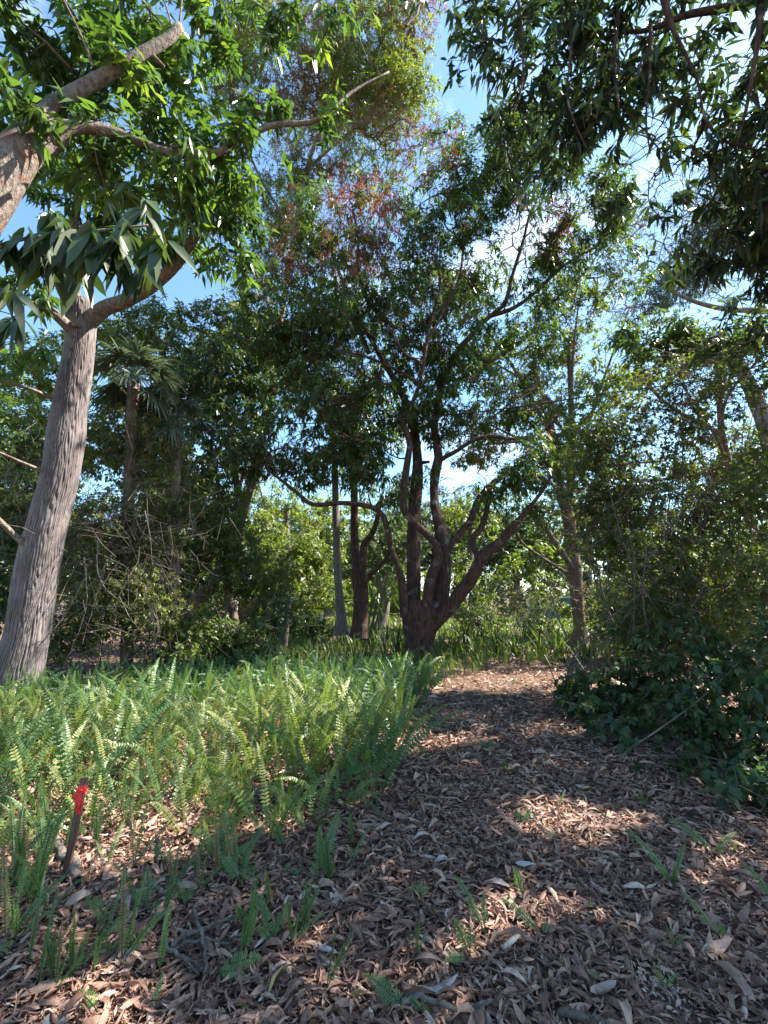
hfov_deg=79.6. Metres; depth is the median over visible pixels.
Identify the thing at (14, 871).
sword fern
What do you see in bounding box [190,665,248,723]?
sword fern
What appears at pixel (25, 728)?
sword fern
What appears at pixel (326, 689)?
sword fern
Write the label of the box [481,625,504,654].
strap leaf plant
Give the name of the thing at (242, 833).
sword fern
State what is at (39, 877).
sword fern
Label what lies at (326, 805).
sword fern
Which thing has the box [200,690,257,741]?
sword fern
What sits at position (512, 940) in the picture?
dead leaf
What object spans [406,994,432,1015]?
sword fern
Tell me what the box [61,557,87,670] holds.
dead vine
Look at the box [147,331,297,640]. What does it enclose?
broadleaf tree
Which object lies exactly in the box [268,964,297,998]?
dead leaf
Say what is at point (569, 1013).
dead leaf
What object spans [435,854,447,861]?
dead leaf
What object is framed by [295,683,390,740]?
sword fern
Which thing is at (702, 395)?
tree
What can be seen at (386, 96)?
leaning tree
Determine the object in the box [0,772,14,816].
sword fern
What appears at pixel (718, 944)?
dead leaf
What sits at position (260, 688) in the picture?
sword fern
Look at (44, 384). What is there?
broadleaf tree
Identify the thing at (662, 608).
tall shrub
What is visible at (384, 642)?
snake plant
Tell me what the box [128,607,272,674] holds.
thicket bush
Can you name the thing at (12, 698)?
sword fern
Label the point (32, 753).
sword fern
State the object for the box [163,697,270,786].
sword fern
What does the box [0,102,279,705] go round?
ridged bark tree
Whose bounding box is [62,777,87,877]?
survey stake
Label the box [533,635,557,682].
snake plant
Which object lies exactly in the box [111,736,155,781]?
sword fern
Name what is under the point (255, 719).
sword fern
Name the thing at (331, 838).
sword fern
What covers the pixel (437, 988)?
dead leaf
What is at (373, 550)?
broadleaf tree
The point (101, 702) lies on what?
sword fern
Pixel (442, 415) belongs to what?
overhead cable
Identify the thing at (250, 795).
sword fern
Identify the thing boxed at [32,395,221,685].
thicket bush
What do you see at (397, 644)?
snake plant
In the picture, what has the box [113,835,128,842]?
dead leaf
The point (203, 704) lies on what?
sword fern
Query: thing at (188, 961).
fallen stick
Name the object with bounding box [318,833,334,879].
sword fern
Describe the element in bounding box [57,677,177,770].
sword fern
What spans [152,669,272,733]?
sword fern
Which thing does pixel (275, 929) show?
sword fern
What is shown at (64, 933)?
sword fern
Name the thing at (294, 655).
strap leaf plant
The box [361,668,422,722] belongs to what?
sword fern
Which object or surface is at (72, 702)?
sword fern
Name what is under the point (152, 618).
dead vine
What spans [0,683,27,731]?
sword fern
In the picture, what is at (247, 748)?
sword fern
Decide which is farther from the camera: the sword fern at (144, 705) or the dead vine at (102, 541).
the dead vine at (102, 541)
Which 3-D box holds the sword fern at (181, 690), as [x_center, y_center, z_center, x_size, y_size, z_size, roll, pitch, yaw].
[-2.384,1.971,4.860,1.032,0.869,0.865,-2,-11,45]
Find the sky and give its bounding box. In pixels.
[0,0,767,594]
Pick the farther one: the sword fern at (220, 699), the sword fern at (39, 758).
the sword fern at (220, 699)
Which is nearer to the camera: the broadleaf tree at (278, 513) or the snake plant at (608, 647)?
the snake plant at (608, 647)
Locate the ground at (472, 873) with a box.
[0,595,767,1023]
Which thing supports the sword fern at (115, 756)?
on the ground at (472, 873)
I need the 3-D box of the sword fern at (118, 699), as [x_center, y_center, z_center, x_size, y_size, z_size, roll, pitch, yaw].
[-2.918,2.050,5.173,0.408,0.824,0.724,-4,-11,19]
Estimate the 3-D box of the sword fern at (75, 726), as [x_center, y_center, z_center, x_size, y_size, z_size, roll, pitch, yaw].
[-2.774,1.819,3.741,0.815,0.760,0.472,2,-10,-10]
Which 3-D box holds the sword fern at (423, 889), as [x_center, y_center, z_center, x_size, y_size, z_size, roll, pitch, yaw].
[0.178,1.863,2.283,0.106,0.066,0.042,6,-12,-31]
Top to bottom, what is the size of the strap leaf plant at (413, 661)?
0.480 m
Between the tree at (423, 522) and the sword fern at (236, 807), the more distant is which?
the tree at (423, 522)
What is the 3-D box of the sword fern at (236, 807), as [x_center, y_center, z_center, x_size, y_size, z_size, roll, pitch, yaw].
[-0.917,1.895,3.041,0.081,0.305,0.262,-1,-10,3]
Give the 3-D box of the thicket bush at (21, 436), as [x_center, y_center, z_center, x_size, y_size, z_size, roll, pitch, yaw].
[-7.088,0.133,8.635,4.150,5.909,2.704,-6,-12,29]
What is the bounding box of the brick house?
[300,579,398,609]
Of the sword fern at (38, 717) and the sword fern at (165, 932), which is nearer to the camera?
the sword fern at (165, 932)
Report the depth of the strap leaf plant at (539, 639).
11.95 m
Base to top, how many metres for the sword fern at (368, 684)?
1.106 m
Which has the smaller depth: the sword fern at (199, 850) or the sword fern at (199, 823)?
the sword fern at (199, 850)
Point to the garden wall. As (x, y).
(244, 619)
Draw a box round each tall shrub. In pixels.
[539,449,767,722]
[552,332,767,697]
[709,360,767,633]
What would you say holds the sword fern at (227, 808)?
on the ground at (472, 873)
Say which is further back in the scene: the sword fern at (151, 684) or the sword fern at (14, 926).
the sword fern at (151, 684)
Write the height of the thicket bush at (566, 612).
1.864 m
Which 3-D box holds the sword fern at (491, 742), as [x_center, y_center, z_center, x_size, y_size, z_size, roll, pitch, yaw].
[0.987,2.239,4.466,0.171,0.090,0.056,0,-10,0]
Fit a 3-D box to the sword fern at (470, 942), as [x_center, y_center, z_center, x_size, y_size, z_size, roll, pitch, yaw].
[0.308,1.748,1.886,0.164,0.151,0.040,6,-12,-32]
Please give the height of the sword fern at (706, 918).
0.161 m
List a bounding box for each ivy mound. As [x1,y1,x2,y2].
[541,608,723,759]
[620,600,767,813]
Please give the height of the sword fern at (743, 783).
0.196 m
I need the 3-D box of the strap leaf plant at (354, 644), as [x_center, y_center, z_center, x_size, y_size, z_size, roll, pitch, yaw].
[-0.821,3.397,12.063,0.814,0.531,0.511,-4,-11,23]
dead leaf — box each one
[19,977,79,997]
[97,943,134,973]
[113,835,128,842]
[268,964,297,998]
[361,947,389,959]
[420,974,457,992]
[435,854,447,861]
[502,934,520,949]
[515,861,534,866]
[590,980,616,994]
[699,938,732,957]
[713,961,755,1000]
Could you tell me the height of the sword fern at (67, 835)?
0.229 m
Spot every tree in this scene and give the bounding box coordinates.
[0,0,389,364]
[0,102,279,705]
[0,317,143,601]
[0,489,139,619]
[92,279,309,644]
[106,491,245,615]
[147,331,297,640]
[181,0,450,631]
[189,484,332,599]
[203,86,663,661]
[227,454,358,593]
[241,508,348,615]
[248,486,404,614]
[284,373,389,635]
[302,508,434,627]
[316,348,422,638]
[332,481,466,611]
[383,482,533,611]
[398,0,767,361]
[416,248,767,638]
[422,486,517,631]
[451,492,592,610]
[499,363,638,647]
[512,485,674,614]
[588,142,767,463]
[590,295,767,666]
[592,503,727,606]
[713,517,767,559]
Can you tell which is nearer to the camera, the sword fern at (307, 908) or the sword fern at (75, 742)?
the sword fern at (307, 908)
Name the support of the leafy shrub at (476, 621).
on the ground at (472, 873)
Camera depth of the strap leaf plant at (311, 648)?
10.66 m
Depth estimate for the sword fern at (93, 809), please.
2.90 m
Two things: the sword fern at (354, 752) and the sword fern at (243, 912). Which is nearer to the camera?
the sword fern at (243, 912)
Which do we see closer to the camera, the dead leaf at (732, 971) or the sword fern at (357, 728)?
the dead leaf at (732, 971)
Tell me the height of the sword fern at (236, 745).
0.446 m
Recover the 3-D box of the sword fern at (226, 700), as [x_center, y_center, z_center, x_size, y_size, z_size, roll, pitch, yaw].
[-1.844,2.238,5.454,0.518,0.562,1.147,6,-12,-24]
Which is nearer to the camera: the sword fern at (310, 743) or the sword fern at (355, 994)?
the sword fern at (355, 994)
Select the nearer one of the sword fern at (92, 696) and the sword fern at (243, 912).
the sword fern at (243, 912)
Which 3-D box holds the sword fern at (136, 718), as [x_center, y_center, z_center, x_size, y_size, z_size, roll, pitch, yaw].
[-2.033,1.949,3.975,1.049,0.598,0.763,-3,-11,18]
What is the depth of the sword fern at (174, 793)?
3.09 m
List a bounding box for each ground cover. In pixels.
[0,644,461,717]
[157,614,668,700]
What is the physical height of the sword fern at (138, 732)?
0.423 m
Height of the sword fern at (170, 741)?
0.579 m
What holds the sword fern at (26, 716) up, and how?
on the ground at (472, 873)
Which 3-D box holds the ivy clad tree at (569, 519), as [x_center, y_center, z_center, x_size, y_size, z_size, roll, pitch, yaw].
[4.985,-0.338,13.031,3.836,7.937,3.155,0,-10,0]
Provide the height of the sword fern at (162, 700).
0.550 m
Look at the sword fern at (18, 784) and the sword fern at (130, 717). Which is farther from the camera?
the sword fern at (130, 717)
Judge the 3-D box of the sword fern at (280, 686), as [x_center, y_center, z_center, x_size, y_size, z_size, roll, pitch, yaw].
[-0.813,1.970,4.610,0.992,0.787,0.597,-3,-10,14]
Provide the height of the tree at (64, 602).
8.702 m
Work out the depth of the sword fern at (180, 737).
4.42 m
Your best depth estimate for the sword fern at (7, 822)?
2.90 m
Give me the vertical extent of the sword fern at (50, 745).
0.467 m
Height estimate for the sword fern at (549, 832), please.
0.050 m
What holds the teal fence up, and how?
on the ground at (472, 873)
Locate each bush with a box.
[0,389,93,668]
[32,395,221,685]
[93,667,167,701]
[98,417,305,660]
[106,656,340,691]
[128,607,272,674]
[194,589,299,677]
[225,571,351,630]
[251,609,336,642]
[511,587,601,636]
[561,524,756,638]
[568,518,766,659]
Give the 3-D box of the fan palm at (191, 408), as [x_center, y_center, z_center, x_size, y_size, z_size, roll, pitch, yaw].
[-4.178,0.360,8.893,1.708,5.629,1.636,0,-10,0]
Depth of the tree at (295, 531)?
33.80 m
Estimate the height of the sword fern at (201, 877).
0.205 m
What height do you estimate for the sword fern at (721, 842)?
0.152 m
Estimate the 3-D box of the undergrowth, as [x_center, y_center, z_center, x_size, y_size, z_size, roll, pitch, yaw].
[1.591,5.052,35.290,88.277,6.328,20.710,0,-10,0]
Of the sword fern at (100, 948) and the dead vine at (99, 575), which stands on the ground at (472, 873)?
the sword fern at (100, 948)
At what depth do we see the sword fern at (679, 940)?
1.96 m
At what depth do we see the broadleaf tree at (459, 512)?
18.36 m
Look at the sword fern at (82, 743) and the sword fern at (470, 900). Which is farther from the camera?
the sword fern at (82, 743)
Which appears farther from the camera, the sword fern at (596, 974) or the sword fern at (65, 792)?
the sword fern at (65, 792)
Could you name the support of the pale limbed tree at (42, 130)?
on the ground at (472, 873)
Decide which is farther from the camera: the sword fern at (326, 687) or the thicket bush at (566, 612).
the thicket bush at (566, 612)
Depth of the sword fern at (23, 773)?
3.25 m
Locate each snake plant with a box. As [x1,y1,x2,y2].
[378,621,387,650]
[393,622,402,651]
[457,613,468,648]
[466,618,485,642]
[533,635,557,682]
[562,639,600,668]
[567,654,579,681]
[606,615,619,667]
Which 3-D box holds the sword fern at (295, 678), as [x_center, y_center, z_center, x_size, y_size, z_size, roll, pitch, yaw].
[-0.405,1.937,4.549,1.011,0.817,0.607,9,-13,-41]
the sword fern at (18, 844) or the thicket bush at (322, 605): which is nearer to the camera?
the sword fern at (18, 844)
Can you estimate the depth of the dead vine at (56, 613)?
6.27 m
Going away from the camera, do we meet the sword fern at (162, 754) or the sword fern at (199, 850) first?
the sword fern at (199, 850)
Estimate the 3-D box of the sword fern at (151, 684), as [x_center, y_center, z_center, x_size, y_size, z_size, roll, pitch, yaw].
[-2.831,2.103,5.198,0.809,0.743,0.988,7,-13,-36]
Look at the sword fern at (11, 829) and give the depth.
2.58 m
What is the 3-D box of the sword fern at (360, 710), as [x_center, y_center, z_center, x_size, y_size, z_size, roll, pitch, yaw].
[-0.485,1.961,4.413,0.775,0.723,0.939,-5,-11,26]
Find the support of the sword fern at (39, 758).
on the ground at (472, 873)
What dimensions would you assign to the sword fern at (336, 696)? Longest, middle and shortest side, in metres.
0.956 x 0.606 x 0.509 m
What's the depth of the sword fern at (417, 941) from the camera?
1.92 m
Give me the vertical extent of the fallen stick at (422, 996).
0.032 m
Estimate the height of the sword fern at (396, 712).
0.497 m
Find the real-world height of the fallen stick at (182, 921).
0.012 m
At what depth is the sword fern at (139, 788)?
3.40 m
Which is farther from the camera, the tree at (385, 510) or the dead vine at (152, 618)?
the tree at (385, 510)
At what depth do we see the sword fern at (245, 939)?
1.91 m
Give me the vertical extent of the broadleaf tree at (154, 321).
11.846 m
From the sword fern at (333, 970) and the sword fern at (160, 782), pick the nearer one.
the sword fern at (333, 970)
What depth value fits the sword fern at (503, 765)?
3.87 m
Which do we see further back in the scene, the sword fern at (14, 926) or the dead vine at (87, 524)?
the dead vine at (87, 524)
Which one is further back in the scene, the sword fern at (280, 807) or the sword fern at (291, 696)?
the sword fern at (291, 696)
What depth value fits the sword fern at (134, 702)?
5.17 m
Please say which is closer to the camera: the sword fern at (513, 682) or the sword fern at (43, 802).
the sword fern at (43, 802)
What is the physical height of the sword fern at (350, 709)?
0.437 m
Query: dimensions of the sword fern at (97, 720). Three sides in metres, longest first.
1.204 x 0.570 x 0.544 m
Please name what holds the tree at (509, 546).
on the ground at (472, 873)
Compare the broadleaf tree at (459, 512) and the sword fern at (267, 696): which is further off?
the broadleaf tree at (459, 512)
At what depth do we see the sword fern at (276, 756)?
3.59 m
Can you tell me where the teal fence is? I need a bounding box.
[526,597,572,617]
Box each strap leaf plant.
[287,646,303,665]
[300,636,324,656]
[345,633,365,649]
[369,630,389,647]
[403,647,421,662]
[424,644,446,663]
[444,629,481,658]
[462,633,486,661]
[472,614,495,637]
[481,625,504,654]
[498,626,532,658]
[510,612,533,642]
[525,625,552,652]
[543,632,572,653]
[561,637,604,659]
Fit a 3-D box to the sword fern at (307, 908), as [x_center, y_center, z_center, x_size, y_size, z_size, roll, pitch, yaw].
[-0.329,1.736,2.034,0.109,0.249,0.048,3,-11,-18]
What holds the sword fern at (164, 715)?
on the ground at (472, 873)
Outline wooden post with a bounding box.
[281,600,290,658]
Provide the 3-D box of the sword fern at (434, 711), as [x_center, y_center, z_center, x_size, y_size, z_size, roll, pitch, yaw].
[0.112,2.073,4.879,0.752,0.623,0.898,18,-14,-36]
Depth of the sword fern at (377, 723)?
4.09 m
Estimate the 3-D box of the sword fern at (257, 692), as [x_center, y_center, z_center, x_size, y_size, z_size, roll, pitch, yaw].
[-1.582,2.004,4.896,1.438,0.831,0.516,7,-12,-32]
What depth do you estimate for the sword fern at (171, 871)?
2.40 m
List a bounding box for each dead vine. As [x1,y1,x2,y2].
[4,428,33,490]
[28,579,84,650]
[58,589,120,620]
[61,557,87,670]
[63,532,126,562]
[66,505,131,542]
[68,512,112,537]
[76,520,149,548]
[77,532,173,573]
[82,563,117,643]
[87,476,180,522]
[96,538,137,614]
[123,461,152,541]
[138,640,165,647]
[143,583,155,667]
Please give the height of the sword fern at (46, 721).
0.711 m
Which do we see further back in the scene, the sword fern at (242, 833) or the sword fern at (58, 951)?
the sword fern at (242, 833)
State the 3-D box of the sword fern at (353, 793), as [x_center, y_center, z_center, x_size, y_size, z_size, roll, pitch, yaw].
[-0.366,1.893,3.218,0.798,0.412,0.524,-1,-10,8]
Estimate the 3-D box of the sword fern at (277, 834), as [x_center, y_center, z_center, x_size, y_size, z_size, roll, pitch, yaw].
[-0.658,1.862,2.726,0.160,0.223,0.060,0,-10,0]
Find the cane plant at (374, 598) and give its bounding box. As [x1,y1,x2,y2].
[364,564,399,644]
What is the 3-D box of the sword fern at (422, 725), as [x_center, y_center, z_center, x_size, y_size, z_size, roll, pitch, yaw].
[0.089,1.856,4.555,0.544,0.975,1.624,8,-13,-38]
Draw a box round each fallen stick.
[14,888,74,941]
[152,885,173,898]
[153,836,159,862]
[153,911,203,974]
[168,914,237,947]
[170,937,230,949]
[171,904,198,938]
[192,907,207,975]
[399,991,492,1017]
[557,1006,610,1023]
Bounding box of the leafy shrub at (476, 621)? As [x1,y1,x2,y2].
[451,565,556,649]
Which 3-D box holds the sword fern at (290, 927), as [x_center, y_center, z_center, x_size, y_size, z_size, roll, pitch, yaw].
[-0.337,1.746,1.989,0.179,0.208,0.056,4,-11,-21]
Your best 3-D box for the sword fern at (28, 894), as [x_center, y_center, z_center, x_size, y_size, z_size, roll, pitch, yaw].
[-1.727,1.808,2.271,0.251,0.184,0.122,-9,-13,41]
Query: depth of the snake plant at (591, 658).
8.16 m
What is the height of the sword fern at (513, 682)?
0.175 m
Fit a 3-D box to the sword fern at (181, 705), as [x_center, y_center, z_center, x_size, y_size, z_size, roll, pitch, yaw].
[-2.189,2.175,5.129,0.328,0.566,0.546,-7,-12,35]
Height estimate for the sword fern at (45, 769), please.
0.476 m
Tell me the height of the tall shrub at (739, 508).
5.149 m
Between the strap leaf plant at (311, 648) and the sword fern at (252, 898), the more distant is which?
the strap leaf plant at (311, 648)
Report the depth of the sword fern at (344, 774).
3.41 m
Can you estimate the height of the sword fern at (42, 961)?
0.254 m
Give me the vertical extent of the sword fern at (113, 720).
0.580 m
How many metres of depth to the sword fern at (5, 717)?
4.29 m
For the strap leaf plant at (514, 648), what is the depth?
11.05 m
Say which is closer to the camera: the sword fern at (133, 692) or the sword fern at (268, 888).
the sword fern at (268, 888)
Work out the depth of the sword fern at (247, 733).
4.28 m
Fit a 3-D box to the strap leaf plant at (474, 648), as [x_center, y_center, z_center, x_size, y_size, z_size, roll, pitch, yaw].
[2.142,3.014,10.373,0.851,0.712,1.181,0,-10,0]
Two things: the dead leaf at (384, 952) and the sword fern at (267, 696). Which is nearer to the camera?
the dead leaf at (384, 952)
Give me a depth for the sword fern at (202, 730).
4.44 m
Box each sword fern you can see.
[0,660,47,719]
[0,662,51,717]
[0,680,98,769]
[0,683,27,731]
[0,687,100,759]
[0,688,27,733]
[0,695,82,784]
[0,698,74,785]
[0,699,44,744]
[0,705,72,767]
[0,705,79,775]
[0,707,68,753]
[0,718,70,800]
[0,718,107,793]
[0,719,128,811]
[0,725,106,762]
[0,765,45,802]
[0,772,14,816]
[0,792,48,847]
[0,801,32,826]
[0,801,49,847]
[0,804,85,869]
[0,809,25,831]
[0,818,32,885]
[0,836,22,896]
[0,847,69,937]
[0,940,13,954]
[1,688,85,791]
[1,690,95,781]
[1,752,154,836]
[4,883,49,941]
[5,793,67,837]
[7,691,74,728]
[7,750,121,827]
[8,676,69,723]
[8,694,66,719]
[9,679,87,722]
[9,798,29,864]
[11,790,26,890]
[12,781,91,842]
[12,851,85,914]
[13,671,113,722]
[15,781,73,820]
[17,691,108,753]
[17,853,46,903]
[18,680,136,767]
[21,689,115,739]
[25,822,54,904]
[26,722,142,774]
[26,801,41,838]
[27,763,64,823]
[27,872,45,967]
[28,807,57,857]
[30,811,63,906]
[31,679,131,730]
[36,677,184,809]
[38,884,58,981]
[40,800,56,840]
[43,749,139,827]
[43,922,71,973]
[44,739,100,787]
[45,666,145,762]
[45,934,61,978]
[49,692,107,748]
[50,686,86,712]
[54,795,73,822]
[54,915,85,993]
[55,664,156,730]
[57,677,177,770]
[58,705,104,768]
[58,726,154,783]
[64,664,111,728]
[64,728,224,802]
[64,812,73,845]
[65,698,181,766]
[66,910,132,975]
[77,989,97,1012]
[79,688,162,754]
[82,731,179,812]
[84,678,114,713]
[85,895,109,924]
[86,680,175,741]
[88,751,204,822]
[92,660,149,728]
[92,723,176,797]
[93,807,103,841]
[93,855,133,971]
[94,693,184,763]
[94,841,102,860]
[95,657,183,719]
[96,700,240,787]
[103,928,139,956]
[107,712,159,750]
[107,736,177,795]
[107,823,123,864]
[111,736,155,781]
[112,683,171,722]
[112,862,169,894]
[113,917,124,935]
[114,657,220,732]
[116,683,162,743]
[116,705,238,774]
[117,677,168,731]
[118,862,172,961]
[120,688,190,732]
[123,739,222,819]
[128,800,174,862]
[131,866,160,915]
[140,708,249,781]
[141,685,183,755]
[148,706,194,747]
[149,747,258,837]
[151,681,207,733]
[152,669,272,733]
[152,841,170,866]
[152,971,163,1006]
[157,683,239,749]
[157,904,171,977]
[159,712,194,766]
[162,745,220,798]
[163,682,206,731]
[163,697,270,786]
[163,869,176,913]
[165,701,227,752]
[167,833,203,883]
[172,665,291,731]
[172,877,193,905]
[173,686,220,729]
[173,693,219,733]
[174,687,208,717]
[175,695,242,760]
[176,693,237,738]
[181,716,282,767]
[181,846,195,869]
[184,688,243,720]
[186,674,247,721]
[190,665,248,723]
[190,709,246,812]
[190,743,314,840]
[190,809,232,858]
[193,752,233,815]
[194,829,206,877]
[195,843,222,893]
[197,751,305,817]
[199,752,263,835]
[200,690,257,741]
[202,775,253,853]
[206,688,256,719]
[207,674,291,741]
[211,716,271,781]
[213,692,292,730]
[213,699,283,754]
[213,809,255,878]
[214,949,262,979]
[217,668,329,755]
[218,691,326,751]
[220,725,270,800]
[220,840,255,883]
[221,810,267,870]
[222,699,335,782]
[224,690,268,719]
[231,677,276,724]
[233,676,284,710]
[233,783,256,827]
[234,903,255,922]
[237,697,322,790]
[240,892,263,950]
[242,712,317,776]
[243,688,342,769]
[245,661,285,742]
[247,868,259,936]
[251,869,271,906]
[253,678,331,718]
[255,662,346,741]
[257,897,291,939]
[258,691,347,751]
[258,714,383,816]
[258,750,359,834]
[260,710,307,749]
[261,804,284,849]
[264,767,345,821]
[267,742,384,810]
[271,662,318,724]
[272,684,318,715]
[277,673,404,753]
[283,679,352,796]
[283,695,360,774]
[283,864,300,874]
[286,693,362,750]
[287,668,380,755]
[287,685,387,779]
[287,899,327,944]
[288,670,388,720]
[289,703,332,776]
[291,811,309,833]
[292,679,383,762]
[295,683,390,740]
[297,692,375,773]
[297,878,322,932]
[298,652,342,748]
[301,638,381,740]
[302,874,314,927]
[304,686,360,712]
[308,810,340,877]
[314,713,428,787]
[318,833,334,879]
[319,668,351,723]
[321,689,438,765]
[324,670,372,713]
[324,772,328,824]
[326,692,466,777]
[326,930,353,987]
[330,663,405,724]
[331,698,379,738]
[331,707,431,802]
[343,673,400,714]
[346,674,397,723]
[347,669,398,698]
[349,808,353,841]
[349,822,373,864]
[351,987,362,998]
[353,683,405,714]
[353,700,405,758]
[356,684,416,731]
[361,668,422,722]
[361,673,475,745]
[363,973,408,1013]
[367,654,444,760]
[375,661,411,716]
[376,678,450,739]
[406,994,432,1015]
[411,879,428,897]
[415,920,425,953]
[443,917,474,963]
[454,874,488,931]
[476,737,493,748]
[500,897,548,934]
[502,756,513,771]
[505,675,516,686]
[513,809,533,821]
[513,866,523,899]
[544,828,557,838]
[589,970,599,978]
[622,825,685,882]
[627,786,648,807]
[651,957,679,989]
[665,923,686,947]
[667,817,735,852]
[678,888,726,935]
[697,768,758,801]
[729,834,738,853]
[741,861,767,893]
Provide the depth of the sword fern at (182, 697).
5.62 m
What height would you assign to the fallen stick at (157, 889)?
0.039 m
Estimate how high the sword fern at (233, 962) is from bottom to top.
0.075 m
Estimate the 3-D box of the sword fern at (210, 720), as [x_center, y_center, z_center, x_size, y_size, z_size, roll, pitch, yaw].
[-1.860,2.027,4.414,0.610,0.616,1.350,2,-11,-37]
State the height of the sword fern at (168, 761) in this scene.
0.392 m
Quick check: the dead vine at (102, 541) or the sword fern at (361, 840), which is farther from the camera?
the dead vine at (102, 541)
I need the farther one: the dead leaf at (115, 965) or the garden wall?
the garden wall
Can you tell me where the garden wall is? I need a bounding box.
[236,597,327,627]
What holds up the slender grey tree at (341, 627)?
on the ground at (472, 873)
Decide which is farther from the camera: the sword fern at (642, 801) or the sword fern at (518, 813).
the sword fern at (642, 801)
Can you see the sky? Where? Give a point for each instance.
(183, 286)
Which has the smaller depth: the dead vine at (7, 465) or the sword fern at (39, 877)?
the sword fern at (39, 877)
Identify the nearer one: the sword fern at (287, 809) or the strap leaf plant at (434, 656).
the sword fern at (287, 809)
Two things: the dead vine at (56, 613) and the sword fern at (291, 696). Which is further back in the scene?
the dead vine at (56, 613)
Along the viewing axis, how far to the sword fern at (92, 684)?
5.05 m
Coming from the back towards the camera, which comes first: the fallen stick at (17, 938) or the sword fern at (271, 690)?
the sword fern at (271, 690)
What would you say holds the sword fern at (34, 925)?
on the ground at (472, 873)
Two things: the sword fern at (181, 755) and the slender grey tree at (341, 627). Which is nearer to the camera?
the sword fern at (181, 755)
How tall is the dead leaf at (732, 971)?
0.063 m
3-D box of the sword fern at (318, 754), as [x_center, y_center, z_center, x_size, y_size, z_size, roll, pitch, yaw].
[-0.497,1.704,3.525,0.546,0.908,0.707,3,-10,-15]
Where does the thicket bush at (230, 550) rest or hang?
on the ground at (472, 873)
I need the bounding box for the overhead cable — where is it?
[0,363,765,423]
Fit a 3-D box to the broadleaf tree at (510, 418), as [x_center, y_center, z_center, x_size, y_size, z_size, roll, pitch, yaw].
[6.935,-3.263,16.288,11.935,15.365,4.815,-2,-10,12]
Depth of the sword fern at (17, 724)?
4.10 m
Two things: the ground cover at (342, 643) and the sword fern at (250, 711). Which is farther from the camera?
the ground cover at (342, 643)
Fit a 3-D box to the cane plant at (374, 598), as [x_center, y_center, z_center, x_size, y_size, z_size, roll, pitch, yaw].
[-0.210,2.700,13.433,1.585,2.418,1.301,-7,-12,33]
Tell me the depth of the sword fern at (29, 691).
5.38 m
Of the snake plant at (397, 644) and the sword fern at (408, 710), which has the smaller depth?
the sword fern at (408, 710)
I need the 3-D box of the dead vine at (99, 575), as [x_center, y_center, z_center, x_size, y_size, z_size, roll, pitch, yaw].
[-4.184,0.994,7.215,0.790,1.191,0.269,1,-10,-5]
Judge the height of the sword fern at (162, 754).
0.681 m
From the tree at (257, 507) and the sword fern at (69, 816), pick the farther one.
the tree at (257, 507)
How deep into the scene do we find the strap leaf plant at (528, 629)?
14.46 m
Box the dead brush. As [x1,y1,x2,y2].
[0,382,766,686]
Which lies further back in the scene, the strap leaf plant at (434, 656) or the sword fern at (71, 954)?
the strap leaf plant at (434, 656)
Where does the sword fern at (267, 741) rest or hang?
on the ground at (472, 873)
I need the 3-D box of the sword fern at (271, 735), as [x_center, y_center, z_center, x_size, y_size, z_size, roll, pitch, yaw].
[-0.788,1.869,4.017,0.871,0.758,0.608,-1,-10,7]
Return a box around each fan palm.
[89,334,189,675]
[137,396,222,665]
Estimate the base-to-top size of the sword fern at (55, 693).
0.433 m
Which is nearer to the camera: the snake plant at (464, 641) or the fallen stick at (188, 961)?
the fallen stick at (188, 961)
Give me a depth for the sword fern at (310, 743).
3.77 m
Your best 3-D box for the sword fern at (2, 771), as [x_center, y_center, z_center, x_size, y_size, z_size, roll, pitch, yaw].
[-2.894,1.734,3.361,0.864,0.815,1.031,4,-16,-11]
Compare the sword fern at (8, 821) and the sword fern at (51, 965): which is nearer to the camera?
the sword fern at (51, 965)
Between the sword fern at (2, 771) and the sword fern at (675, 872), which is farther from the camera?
the sword fern at (2, 771)
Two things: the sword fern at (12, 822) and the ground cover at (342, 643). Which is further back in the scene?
the ground cover at (342, 643)
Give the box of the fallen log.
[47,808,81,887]
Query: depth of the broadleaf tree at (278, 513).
22.15 m
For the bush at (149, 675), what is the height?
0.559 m
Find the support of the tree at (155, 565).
on the ground at (472, 873)
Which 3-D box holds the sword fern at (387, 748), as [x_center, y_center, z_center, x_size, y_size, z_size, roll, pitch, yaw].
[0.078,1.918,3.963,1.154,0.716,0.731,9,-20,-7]
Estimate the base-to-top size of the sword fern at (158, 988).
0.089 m
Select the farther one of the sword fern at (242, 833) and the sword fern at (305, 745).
the sword fern at (305, 745)
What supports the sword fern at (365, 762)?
on the ground at (472, 873)
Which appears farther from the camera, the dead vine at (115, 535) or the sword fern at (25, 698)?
the dead vine at (115, 535)
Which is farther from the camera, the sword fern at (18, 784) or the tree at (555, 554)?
the tree at (555, 554)
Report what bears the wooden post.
on the ground at (472, 873)
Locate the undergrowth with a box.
[0,539,669,620]

